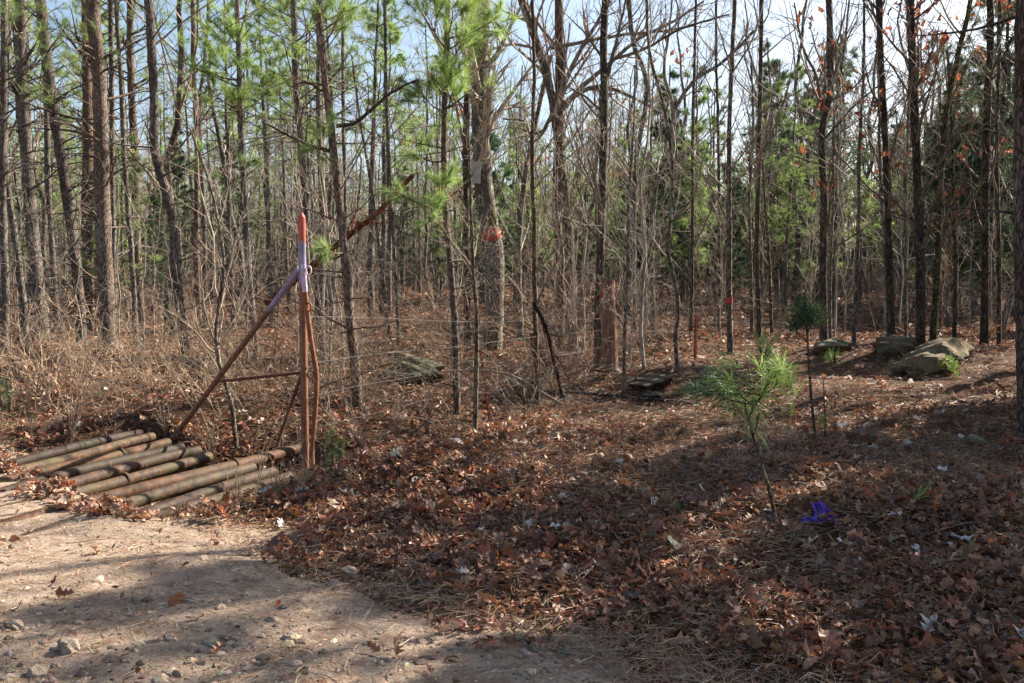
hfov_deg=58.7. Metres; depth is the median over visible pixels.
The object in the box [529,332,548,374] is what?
stump
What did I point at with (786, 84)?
pine tree
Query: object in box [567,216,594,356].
sapling
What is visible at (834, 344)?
boulder
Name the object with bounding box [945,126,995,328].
sapling
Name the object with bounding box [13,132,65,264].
pine tree
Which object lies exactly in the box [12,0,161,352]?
pine tree
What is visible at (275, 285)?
bare tree
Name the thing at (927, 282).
sapling
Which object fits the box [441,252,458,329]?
sapling
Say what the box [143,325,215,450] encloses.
dry weed
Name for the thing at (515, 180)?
bare tree
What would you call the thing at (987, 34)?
bare tree
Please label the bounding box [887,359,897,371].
boulder
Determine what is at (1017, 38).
pine tree
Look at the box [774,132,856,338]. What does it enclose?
sapling
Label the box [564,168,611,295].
pine tree
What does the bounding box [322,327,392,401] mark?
fallen branch
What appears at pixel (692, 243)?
bare tree
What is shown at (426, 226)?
tree
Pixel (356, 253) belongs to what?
sapling
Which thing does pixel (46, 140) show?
pine tree
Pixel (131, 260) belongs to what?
pine tree
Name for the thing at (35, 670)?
stone
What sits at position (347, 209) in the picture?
sapling
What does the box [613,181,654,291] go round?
pine tree
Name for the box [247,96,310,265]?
bare tree
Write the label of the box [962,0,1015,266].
pine tree
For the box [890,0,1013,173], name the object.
bare tree
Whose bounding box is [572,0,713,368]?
bare tree
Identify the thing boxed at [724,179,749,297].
cedar tree
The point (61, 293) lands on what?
sapling
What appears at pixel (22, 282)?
pine tree
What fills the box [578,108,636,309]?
bare tree
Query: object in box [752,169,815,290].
pine tree
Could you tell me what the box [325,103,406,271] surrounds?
bare tree
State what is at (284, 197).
pine tree
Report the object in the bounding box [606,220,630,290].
pine tree
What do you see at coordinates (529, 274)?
sapling
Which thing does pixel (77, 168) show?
pine tree
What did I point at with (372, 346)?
undergrowth
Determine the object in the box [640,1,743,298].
bare tree
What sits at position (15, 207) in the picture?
pine tree
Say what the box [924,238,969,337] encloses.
sapling
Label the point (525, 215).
pine tree
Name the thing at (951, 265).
sapling
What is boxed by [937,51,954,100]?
bare tree
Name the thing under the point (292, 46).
pine tree
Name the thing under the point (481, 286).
bare tree
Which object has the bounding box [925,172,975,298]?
pine tree
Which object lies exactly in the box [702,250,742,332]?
sapling
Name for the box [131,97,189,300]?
pine tree
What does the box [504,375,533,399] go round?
boulder
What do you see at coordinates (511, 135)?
pine tree
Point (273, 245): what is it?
bare tree
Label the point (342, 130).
bare tree
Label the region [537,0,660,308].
bare tree
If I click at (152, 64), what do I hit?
pine tree
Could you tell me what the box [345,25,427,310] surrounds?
pine tree
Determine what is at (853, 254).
bare tree
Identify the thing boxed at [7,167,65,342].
sapling
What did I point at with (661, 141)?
bare tree
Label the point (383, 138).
pine tree
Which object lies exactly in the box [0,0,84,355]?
pine tree
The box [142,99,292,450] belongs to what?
bare tree
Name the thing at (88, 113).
pine tree
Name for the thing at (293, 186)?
pine tree
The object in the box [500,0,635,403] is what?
bare tree
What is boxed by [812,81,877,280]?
pine tree
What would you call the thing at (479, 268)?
bare tree
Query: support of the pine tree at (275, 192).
on the ground at (118, 423)
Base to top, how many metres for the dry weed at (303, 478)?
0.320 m
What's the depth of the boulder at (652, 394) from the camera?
11.33 m
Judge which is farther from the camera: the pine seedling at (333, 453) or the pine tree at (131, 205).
the pine tree at (131, 205)
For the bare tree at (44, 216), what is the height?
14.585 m
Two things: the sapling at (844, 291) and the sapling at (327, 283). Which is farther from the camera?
the sapling at (844, 291)
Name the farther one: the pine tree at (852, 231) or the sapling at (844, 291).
the pine tree at (852, 231)
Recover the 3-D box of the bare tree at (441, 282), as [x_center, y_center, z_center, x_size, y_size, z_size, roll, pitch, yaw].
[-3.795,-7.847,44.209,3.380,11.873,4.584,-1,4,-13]
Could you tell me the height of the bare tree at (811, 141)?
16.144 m
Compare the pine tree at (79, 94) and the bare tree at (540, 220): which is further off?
the bare tree at (540, 220)
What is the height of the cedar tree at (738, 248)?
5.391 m
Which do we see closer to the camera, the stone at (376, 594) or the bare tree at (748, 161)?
the stone at (376, 594)
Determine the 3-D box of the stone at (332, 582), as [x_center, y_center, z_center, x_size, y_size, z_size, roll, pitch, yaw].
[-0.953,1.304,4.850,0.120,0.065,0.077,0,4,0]
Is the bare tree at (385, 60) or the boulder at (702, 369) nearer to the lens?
the boulder at (702, 369)
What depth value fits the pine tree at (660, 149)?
39.91 m
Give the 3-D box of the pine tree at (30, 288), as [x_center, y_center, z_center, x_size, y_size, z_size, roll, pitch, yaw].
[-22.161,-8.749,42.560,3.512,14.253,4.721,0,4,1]
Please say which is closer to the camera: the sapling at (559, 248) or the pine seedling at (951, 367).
the pine seedling at (951, 367)
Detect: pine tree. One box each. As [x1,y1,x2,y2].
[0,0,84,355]
[0,0,94,339]
[0,0,95,352]
[0,1,49,326]
[0,2,79,298]
[8,47,38,244]
[8,120,20,190]
[8,126,25,267]
[8,180,48,272]
[9,0,93,324]
[9,0,135,347]
[9,68,69,293]
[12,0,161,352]
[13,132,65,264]
[24,0,138,330]
[26,0,190,343]
[32,93,81,264]
[38,0,148,303]
[38,96,82,285]
[40,124,81,292]
[49,0,193,349]
[52,65,118,264]
[55,0,242,366]
[69,133,93,240]
[69,157,81,255]
[74,0,176,327]
[79,133,162,329]
[92,203,130,296]
[115,142,158,295]
[116,187,146,280]
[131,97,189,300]
[141,188,168,293]
[144,0,244,329]
[148,55,219,296]
[154,0,252,328]
[160,0,316,360]
[180,0,281,329]
[183,88,230,299]
[203,106,262,254]
[208,103,256,292]
[210,0,393,363]
[210,73,281,281]
[213,124,262,293]
[215,82,265,256]
[218,0,302,324]
[233,45,289,296]
[233,140,292,294]
[236,0,434,409]
[250,113,295,283]
[252,0,383,337]
[253,38,316,311]
[270,55,328,265]
[270,76,315,288]
[270,97,317,281]
[279,105,315,257]
[281,15,351,284]
[283,1,384,318]
[330,0,440,319]
[345,0,420,313]
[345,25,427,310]
[365,0,526,414]
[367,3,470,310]
[378,124,428,290]
[381,89,425,290]
[393,115,433,292]
[408,65,461,294]
[409,49,470,286]
[411,207,455,297]
[430,96,480,284]
[437,168,480,298]
[440,151,515,286]
[478,124,548,304]
[495,130,548,274]
[503,93,547,294]
[508,175,553,308]
[535,145,574,296]
[539,159,587,295]
[544,179,554,290]
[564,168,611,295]
[588,108,656,300]
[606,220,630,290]
[608,69,698,310]
[609,149,657,253]
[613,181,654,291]
[616,189,656,280]
[625,174,684,290]
[639,100,709,301]
[647,119,724,291]
[657,62,723,304]
[657,137,724,308]
[683,84,754,300]
[717,184,759,282]
[723,78,810,305]
[736,60,814,299]
[739,62,849,316]
[741,196,773,284]
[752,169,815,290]
[752,194,817,286]
[783,80,842,300]
[797,35,881,309]
[811,44,882,295]
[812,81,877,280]
[834,166,883,308]
[839,154,880,297]
[872,159,930,289]
[889,36,959,306]
[902,0,1023,442]
[907,217,933,290]
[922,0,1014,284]
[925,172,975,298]
[959,0,1015,281]
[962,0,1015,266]
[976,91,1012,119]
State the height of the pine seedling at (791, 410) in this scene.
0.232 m
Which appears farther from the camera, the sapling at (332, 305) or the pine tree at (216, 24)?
the pine tree at (216, 24)
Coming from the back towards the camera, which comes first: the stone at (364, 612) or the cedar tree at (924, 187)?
the cedar tree at (924, 187)
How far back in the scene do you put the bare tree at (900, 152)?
44.62 m
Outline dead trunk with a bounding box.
[263,173,414,306]
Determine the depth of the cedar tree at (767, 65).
36.11 m
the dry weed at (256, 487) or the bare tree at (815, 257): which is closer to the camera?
the dry weed at (256, 487)
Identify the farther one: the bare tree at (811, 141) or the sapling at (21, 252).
the bare tree at (811, 141)
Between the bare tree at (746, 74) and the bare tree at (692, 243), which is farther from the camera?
the bare tree at (746, 74)
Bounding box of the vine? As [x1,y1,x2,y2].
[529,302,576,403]
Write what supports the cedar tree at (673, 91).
on the ground at (118, 423)
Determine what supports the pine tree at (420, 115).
on the ground at (118, 423)
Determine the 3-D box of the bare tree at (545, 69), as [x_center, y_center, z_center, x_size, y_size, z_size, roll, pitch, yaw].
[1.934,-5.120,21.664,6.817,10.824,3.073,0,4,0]
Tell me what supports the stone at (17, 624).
on the road
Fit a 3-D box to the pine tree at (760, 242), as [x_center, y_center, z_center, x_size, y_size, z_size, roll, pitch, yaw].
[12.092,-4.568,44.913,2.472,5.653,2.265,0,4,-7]
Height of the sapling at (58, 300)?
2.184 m
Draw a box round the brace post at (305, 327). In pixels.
[172,212,318,472]
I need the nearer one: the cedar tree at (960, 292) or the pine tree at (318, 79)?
the pine tree at (318, 79)
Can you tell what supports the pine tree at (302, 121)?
on the ground at (118, 423)
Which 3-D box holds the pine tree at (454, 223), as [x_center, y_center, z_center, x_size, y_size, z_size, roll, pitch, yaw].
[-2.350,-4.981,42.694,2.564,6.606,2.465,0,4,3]
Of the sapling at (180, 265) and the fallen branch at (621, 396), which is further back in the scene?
the sapling at (180, 265)
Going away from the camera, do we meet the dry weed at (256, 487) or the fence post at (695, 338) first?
the dry weed at (256, 487)
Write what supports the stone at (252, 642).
on the road
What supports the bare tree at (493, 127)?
on the ground at (118, 423)
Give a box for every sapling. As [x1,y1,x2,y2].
[0,179,42,294]
[0,202,58,365]
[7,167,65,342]
[23,159,121,354]
[27,213,75,359]
[40,268,65,350]
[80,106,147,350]
[90,81,194,362]
[118,258,154,328]
[124,176,181,334]
[128,169,202,357]
[153,63,287,383]
[158,218,190,344]
[159,213,203,322]
[171,268,212,343]
[211,109,283,360]
[227,48,344,368]
[241,206,292,363]
[264,81,362,368]
[272,286,321,363]
[282,146,362,336]
[283,47,405,385]
[284,103,397,372]
[289,283,316,363]
[294,108,369,335]
[315,197,360,343]
[325,194,374,338]
[333,210,374,305]
[334,272,362,360]
[334,278,389,391]
[345,286,368,349]
[349,231,387,362]
[391,91,511,386]
[432,211,489,335]
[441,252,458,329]
[442,245,485,361]
[482,103,576,382]
[491,169,554,350]
[495,63,595,354]
[510,223,554,336]
[523,26,633,356]
[523,123,617,387]
[523,131,603,372]
[537,122,606,350]
[537,216,559,335]
[548,271,592,348]
[564,205,595,350]
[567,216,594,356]
[587,161,668,363]
[593,76,663,353]
[593,148,683,329]
[607,71,706,348]
[616,200,673,342]
[624,153,679,326]
[629,227,654,325]
[665,213,715,312]
[674,177,720,333]
[689,199,750,335]
[695,91,762,336]
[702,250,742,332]
[717,225,754,314]
[733,135,803,322]
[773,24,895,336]
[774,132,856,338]
[777,159,819,327]
[798,123,878,332]
[850,130,925,325]
[851,198,882,336]
[859,65,945,328]
[870,56,940,322]
[871,222,903,330]
[896,184,962,300]
[896,218,930,300]
[908,255,945,322]
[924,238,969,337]
[925,220,980,317]
[931,204,975,329]
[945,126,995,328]
[949,142,1012,327]
[958,276,967,321]
[967,245,1003,306]
[968,133,1013,292]
[979,246,1014,344]
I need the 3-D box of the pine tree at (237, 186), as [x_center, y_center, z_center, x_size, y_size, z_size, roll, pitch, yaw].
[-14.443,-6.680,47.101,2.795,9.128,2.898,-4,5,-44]
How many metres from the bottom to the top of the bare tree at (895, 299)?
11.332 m
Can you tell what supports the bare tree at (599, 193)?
on the ground at (118, 423)
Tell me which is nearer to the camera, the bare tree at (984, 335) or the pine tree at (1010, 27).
the bare tree at (984, 335)
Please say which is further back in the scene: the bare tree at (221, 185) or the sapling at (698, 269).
the bare tree at (221, 185)
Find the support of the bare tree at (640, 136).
on the ground at (118, 423)
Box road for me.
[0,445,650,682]
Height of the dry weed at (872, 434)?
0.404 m
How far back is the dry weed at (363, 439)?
9.73 m
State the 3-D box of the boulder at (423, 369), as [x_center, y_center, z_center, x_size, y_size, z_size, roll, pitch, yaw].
[-1.633,0.443,14.976,1.049,0.564,0.782,0,4,0]
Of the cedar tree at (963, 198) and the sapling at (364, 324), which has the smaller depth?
the sapling at (364, 324)
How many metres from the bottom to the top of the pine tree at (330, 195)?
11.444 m
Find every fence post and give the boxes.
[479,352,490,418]
[694,316,697,360]
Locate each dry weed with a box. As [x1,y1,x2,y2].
[1,354,56,434]
[51,334,122,441]
[78,367,130,434]
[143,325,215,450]
[151,390,182,437]
[192,410,222,453]
[217,461,247,501]
[249,418,277,510]
[261,451,289,500]
[268,414,291,447]
[287,455,315,492]
[288,426,317,480]
[341,413,371,448]
[385,399,405,438]
[410,381,438,435]
[782,642,791,678]
[858,399,889,440]
[977,316,998,337]
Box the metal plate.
[468,161,480,182]
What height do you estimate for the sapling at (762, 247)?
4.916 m
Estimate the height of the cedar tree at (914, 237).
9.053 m
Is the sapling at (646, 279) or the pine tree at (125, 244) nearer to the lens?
the sapling at (646, 279)
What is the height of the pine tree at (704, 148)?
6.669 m
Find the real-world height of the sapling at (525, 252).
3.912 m
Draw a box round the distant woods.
[7,51,1004,295]
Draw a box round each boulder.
[381,352,444,382]
[460,358,487,371]
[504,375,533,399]
[629,373,672,388]
[642,391,662,396]
[694,365,719,374]
[810,338,852,352]
[870,335,918,356]
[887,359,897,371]
[895,337,974,376]
[963,434,986,444]
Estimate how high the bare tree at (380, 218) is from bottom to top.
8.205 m
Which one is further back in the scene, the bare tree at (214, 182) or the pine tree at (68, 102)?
the pine tree at (68, 102)
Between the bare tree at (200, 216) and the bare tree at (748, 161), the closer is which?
the bare tree at (748, 161)
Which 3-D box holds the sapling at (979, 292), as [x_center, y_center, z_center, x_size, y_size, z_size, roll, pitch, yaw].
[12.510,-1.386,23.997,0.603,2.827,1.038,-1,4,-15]
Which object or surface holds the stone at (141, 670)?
on the road
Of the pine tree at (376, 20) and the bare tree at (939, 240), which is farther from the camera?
the pine tree at (376, 20)
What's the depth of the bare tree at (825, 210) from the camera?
14.72 m
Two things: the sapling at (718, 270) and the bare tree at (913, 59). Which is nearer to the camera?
the bare tree at (913, 59)
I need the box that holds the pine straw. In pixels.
[0,282,1023,682]
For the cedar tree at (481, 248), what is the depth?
43.16 m
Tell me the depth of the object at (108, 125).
31.72 m
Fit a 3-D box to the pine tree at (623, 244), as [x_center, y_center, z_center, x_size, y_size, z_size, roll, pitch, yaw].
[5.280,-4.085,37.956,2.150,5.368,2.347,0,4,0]
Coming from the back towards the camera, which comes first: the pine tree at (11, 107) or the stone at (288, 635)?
the pine tree at (11, 107)
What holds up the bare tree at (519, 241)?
on the ground at (118, 423)
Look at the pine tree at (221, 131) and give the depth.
48.56 m
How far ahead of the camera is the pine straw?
5.90 m
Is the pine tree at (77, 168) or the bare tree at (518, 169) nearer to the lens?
the bare tree at (518, 169)
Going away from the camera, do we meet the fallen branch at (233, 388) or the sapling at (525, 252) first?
the fallen branch at (233, 388)
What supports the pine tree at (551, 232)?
on the ground at (118, 423)
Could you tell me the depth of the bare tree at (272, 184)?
57.44 m
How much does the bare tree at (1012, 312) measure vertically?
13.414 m
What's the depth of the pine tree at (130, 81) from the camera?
27.75 m
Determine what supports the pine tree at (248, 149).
on the ground at (118, 423)
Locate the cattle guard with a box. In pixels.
[0,429,309,534]
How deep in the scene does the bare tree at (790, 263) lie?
44.88 m
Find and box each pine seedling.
[0,371,20,417]
[317,424,349,473]
[659,499,685,513]
[665,321,809,527]
[776,290,832,439]
[780,400,795,417]
[806,380,833,439]
[819,348,844,362]
[909,483,933,507]
[939,353,961,377]
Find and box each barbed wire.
[310,315,786,322]
[312,343,656,396]
[317,363,599,427]
[318,330,740,363]
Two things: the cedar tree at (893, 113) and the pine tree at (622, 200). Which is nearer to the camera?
the pine tree at (622, 200)
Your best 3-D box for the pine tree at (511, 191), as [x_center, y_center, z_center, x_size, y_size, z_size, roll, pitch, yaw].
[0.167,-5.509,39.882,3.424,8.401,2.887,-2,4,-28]
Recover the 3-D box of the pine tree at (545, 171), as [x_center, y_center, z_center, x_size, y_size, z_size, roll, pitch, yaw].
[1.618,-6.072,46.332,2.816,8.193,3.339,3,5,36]
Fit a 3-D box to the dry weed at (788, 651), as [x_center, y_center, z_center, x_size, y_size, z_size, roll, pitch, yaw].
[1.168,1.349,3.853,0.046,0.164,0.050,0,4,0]
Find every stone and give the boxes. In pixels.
[3,619,23,629]
[26,664,50,677]
[52,659,61,667]
[57,637,79,654]
[68,628,91,633]
[130,596,139,602]
[131,666,144,671]
[173,669,186,677]
[179,597,204,603]
[240,591,249,596]
[249,640,260,644]
[264,616,278,621]
[265,671,279,675]
[283,632,297,639]
[324,580,343,586]
[340,566,357,576]
[359,610,370,614]
[372,592,378,597]
[529,642,538,652]
[592,664,603,670]
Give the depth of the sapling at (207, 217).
13.98 m
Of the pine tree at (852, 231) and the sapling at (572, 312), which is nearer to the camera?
the sapling at (572, 312)
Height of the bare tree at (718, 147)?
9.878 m
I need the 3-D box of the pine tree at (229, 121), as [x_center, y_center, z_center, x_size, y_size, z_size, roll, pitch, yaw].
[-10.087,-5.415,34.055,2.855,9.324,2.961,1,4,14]
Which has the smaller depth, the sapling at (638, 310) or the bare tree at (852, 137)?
the sapling at (638, 310)
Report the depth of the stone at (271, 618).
4.31 m
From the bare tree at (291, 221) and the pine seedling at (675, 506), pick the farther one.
the bare tree at (291, 221)
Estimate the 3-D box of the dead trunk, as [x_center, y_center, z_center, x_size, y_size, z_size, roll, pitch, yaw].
[-2.532,-1.485,13.340,2.179,1.970,0.903,-1,4,-16]
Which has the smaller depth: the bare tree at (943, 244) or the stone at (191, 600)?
the stone at (191, 600)
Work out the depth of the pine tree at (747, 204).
42.53 m
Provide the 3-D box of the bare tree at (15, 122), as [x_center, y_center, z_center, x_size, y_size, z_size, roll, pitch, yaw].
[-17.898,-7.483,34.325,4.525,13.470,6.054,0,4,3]
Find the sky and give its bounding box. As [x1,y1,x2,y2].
[0,0,1014,264]
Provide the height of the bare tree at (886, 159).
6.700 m
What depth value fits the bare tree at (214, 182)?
44.47 m
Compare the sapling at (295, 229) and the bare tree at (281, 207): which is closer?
the sapling at (295, 229)
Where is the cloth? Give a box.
[799,500,837,525]
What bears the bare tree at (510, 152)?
on the ground at (118, 423)
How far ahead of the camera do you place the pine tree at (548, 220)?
49.42 m
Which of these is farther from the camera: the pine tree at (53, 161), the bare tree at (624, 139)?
the bare tree at (624, 139)
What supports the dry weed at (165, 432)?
on the ground at (118, 423)
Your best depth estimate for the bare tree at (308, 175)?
26.24 m
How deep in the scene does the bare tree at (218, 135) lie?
28.32 m
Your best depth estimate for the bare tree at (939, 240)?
13.70 m
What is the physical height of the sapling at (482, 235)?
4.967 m
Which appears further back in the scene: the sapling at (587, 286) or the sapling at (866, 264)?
the sapling at (866, 264)
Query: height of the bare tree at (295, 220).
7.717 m
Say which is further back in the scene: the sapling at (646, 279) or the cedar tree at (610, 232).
the cedar tree at (610, 232)
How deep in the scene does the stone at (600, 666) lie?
3.85 m
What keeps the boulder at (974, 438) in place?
on the ground at (118, 423)
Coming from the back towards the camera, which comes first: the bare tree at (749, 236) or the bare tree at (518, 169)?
the bare tree at (518, 169)
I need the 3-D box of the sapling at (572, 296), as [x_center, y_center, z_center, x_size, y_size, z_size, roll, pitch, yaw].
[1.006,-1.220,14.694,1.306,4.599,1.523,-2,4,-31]
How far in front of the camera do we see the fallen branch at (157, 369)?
14.78 m
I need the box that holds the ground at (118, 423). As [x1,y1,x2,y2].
[0,265,1023,682]
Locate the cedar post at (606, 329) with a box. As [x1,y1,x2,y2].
[599,280,618,377]
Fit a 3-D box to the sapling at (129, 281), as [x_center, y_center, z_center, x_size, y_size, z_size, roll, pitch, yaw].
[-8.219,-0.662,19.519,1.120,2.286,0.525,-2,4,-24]
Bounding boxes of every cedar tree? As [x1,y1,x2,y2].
[140,173,169,310]
[144,129,193,302]
[207,133,262,307]
[312,175,341,306]
[380,165,418,295]
[454,98,525,293]
[475,197,504,286]
[521,172,552,285]
[573,191,596,297]
[604,165,639,293]
[624,65,696,314]
[654,121,708,295]
[665,181,705,301]
[698,157,748,316]
[706,176,748,289]
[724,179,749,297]
[736,37,816,307]
[759,126,814,277]
[770,74,839,299]
[804,168,854,275]
[866,119,914,276]
[870,108,912,294]
[892,107,948,284]
[896,134,949,292]
[900,53,994,328]
[925,28,1013,314]
[926,74,978,311]
[948,154,967,310]
[950,51,1013,317]
[959,87,1013,324]
[995,88,1013,277]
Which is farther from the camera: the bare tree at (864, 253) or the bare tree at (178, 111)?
the bare tree at (864, 253)
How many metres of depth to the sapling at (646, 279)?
20.20 m
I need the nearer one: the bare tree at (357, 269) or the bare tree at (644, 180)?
the bare tree at (644, 180)
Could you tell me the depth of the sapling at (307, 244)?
16.35 m
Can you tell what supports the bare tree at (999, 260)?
on the ground at (118, 423)
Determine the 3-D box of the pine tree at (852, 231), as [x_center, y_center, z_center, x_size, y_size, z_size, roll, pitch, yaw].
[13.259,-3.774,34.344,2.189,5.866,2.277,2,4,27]
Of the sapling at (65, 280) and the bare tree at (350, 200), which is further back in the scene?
the bare tree at (350, 200)
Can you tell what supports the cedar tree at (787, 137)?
on the ground at (118, 423)
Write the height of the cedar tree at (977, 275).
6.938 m
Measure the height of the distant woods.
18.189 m
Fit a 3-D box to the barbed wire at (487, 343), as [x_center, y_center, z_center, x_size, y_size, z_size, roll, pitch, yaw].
[2.097,-0.067,15.314,1.369,0.384,15.304,3,5,37]
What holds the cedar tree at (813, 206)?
on the ground at (118, 423)
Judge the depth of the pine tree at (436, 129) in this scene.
44.64 m
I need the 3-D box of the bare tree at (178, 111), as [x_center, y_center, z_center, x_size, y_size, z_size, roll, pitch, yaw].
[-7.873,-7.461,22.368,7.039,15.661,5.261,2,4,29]
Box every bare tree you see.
[7,0,119,227]
[8,2,107,316]
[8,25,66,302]
[35,126,81,245]
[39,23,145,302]
[51,0,299,337]
[123,68,211,285]
[127,0,314,320]
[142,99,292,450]
[159,103,239,308]
[180,80,262,262]
[190,0,294,315]
[203,123,252,300]
[212,94,295,290]
[232,100,291,297]
[234,3,381,324]
[245,32,325,238]
[246,2,395,322]
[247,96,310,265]
[247,140,295,290]
[249,105,317,316]
[250,124,291,217]
[259,0,392,319]
[261,110,317,256]
[278,143,316,289]
[302,0,458,345]
[310,150,357,298]
[313,100,362,206]
[316,44,380,292]
[320,43,398,343]
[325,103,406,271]
[341,81,439,308]
[342,174,378,281]
[346,157,377,242]
[356,84,429,284]
[363,164,405,259]
[391,1,547,301]
[392,89,461,289]
[394,175,428,291]
[400,57,455,295]
[408,91,434,280]
[410,0,563,350]
[410,2,523,345]
[416,27,547,303]
[419,89,527,430]
[424,43,531,175]
[435,1,552,295]
[489,0,742,348]
[489,38,572,337]
[493,67,554,290]
[494,63,553,227]
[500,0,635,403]
[501,21,622,278]
[503,143,540,251]
[513,120,554,282]
[525,0,714,369]
[526,0,617,347]
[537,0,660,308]
[540,152,552,287]
[565,93,598,209]
[567,0,664,331]
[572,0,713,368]
[575,124,622,277]
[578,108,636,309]
[579,1,684,307]
[582,39,671,392]
[584,88,655,260]
[587,48,658,279]
[596,0,762,371]
[607,0,775,337]
[609,64,704,276]
[609,99,657,192]
[626,112,669,296]
[637,39,748,305]
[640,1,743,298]
[647,0,789,331]
[655,54,727,299]
[666,0,773,336]
[669,0,833,353]
[685,0,840,303]
[696,0,838,336]
[700,0,861,287]
[707,59,795,299]
[720,20,800,334]
[723,0,861,308]
[738,114,811,298]
[740,131,795,335]
[753,0,913,340]
[765,0,893,338]
[772,0,953,305]
[775,0,940,308]
[791,0,930,335]
[793,0,990,336]
[794,0,960,335]
[796,0,926,347]
[803,44,932,295]
[809,86,854,280]
[809,108,862,298]
[815,0,980,314]
[815,1,909,302]
[827,5,899,297]
[842,0,1013,341]
[843,0,955,308]
[859,0,1013,345]
[861,60,921,301]
[873,1,961,312]
[882,0,1007,328]
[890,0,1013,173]
[890,25,985,337]
[892,90,929,300]
[900,4,1013,330]
[908,0,1015,346]
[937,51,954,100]
[941,0,1015,346]
[950,1,1013,55]
[963,102,1013,318]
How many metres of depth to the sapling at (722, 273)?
18.31 m
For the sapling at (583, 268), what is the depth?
18.01 m
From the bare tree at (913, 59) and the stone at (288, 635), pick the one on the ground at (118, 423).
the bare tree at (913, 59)
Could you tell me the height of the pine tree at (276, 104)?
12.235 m
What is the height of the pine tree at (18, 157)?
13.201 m
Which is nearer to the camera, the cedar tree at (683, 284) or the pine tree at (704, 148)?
the pine tree at (704, 148)
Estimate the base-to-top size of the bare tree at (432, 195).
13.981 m
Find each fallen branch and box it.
[0,377,79,408]
[53,326,232,389]
[94,273,244,357]
[126,333,326,401]
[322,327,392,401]
[376,366,473,443]
[442,326,543,399]
[445,355,582,407]
[502,322,583,384]
[564,333,712,406]
[884,321,940,338]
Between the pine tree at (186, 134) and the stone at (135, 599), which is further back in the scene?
the pine tree at (186, 134)
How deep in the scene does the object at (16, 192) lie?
34.11 m
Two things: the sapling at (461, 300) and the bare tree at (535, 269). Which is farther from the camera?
the sapling at (461, 300)
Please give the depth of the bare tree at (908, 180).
32.85 m
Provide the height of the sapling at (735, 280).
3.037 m
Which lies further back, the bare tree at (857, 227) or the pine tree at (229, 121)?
the pine tree at (229, 121)
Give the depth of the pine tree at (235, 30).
18.44 m
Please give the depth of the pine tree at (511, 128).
48.54 m
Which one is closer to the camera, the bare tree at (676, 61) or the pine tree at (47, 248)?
the bare tree at (676, 61)
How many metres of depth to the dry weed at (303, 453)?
6.80 m
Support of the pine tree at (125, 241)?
on the ground at (118, 423)
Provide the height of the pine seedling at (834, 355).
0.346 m
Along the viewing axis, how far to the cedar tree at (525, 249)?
43.03 m
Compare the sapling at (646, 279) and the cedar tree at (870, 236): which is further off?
the cedar tree at (870, 236)
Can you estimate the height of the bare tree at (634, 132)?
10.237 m
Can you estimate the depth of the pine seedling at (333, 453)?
6.93 m
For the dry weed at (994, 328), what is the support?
on the ground at (118, 423)
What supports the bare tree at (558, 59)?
on the ground at (118, 423)
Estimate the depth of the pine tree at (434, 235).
42.50 m
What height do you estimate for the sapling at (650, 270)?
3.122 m
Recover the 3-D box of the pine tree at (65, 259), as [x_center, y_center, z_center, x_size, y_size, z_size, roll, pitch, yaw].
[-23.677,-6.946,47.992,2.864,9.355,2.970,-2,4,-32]
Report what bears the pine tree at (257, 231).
on the ground at (118, 423)
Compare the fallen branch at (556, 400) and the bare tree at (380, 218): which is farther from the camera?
the bare tree at (380, 218)
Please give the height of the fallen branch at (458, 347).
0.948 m
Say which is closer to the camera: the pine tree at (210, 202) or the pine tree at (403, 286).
the pine tree at (210, 202)
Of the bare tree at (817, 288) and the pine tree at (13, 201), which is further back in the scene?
the bare tree at (817, 288)
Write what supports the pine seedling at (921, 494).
on the ground at (118, 423)
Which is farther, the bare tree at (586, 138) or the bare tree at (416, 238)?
the bare tree at (586, 138)
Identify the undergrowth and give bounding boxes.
[0,112,1013,448]
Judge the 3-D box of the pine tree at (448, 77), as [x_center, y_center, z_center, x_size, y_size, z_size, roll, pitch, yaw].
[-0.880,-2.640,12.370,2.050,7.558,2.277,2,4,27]
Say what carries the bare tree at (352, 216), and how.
on the ground at (118, 423)
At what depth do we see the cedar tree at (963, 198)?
25.28 m
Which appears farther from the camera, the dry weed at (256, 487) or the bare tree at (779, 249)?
the bare tree at (779, 249)
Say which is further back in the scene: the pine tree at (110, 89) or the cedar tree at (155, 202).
the cedar tree at (155, 202)
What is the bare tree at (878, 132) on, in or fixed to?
on the ground at (118, 423)
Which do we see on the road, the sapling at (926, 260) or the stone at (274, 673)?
the stone at (274, 673)
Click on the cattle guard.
(101, 465)
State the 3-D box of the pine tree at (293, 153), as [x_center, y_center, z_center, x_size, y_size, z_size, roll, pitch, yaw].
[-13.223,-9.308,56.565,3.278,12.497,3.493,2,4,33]
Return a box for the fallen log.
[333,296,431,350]
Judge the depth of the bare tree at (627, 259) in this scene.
11.45 m

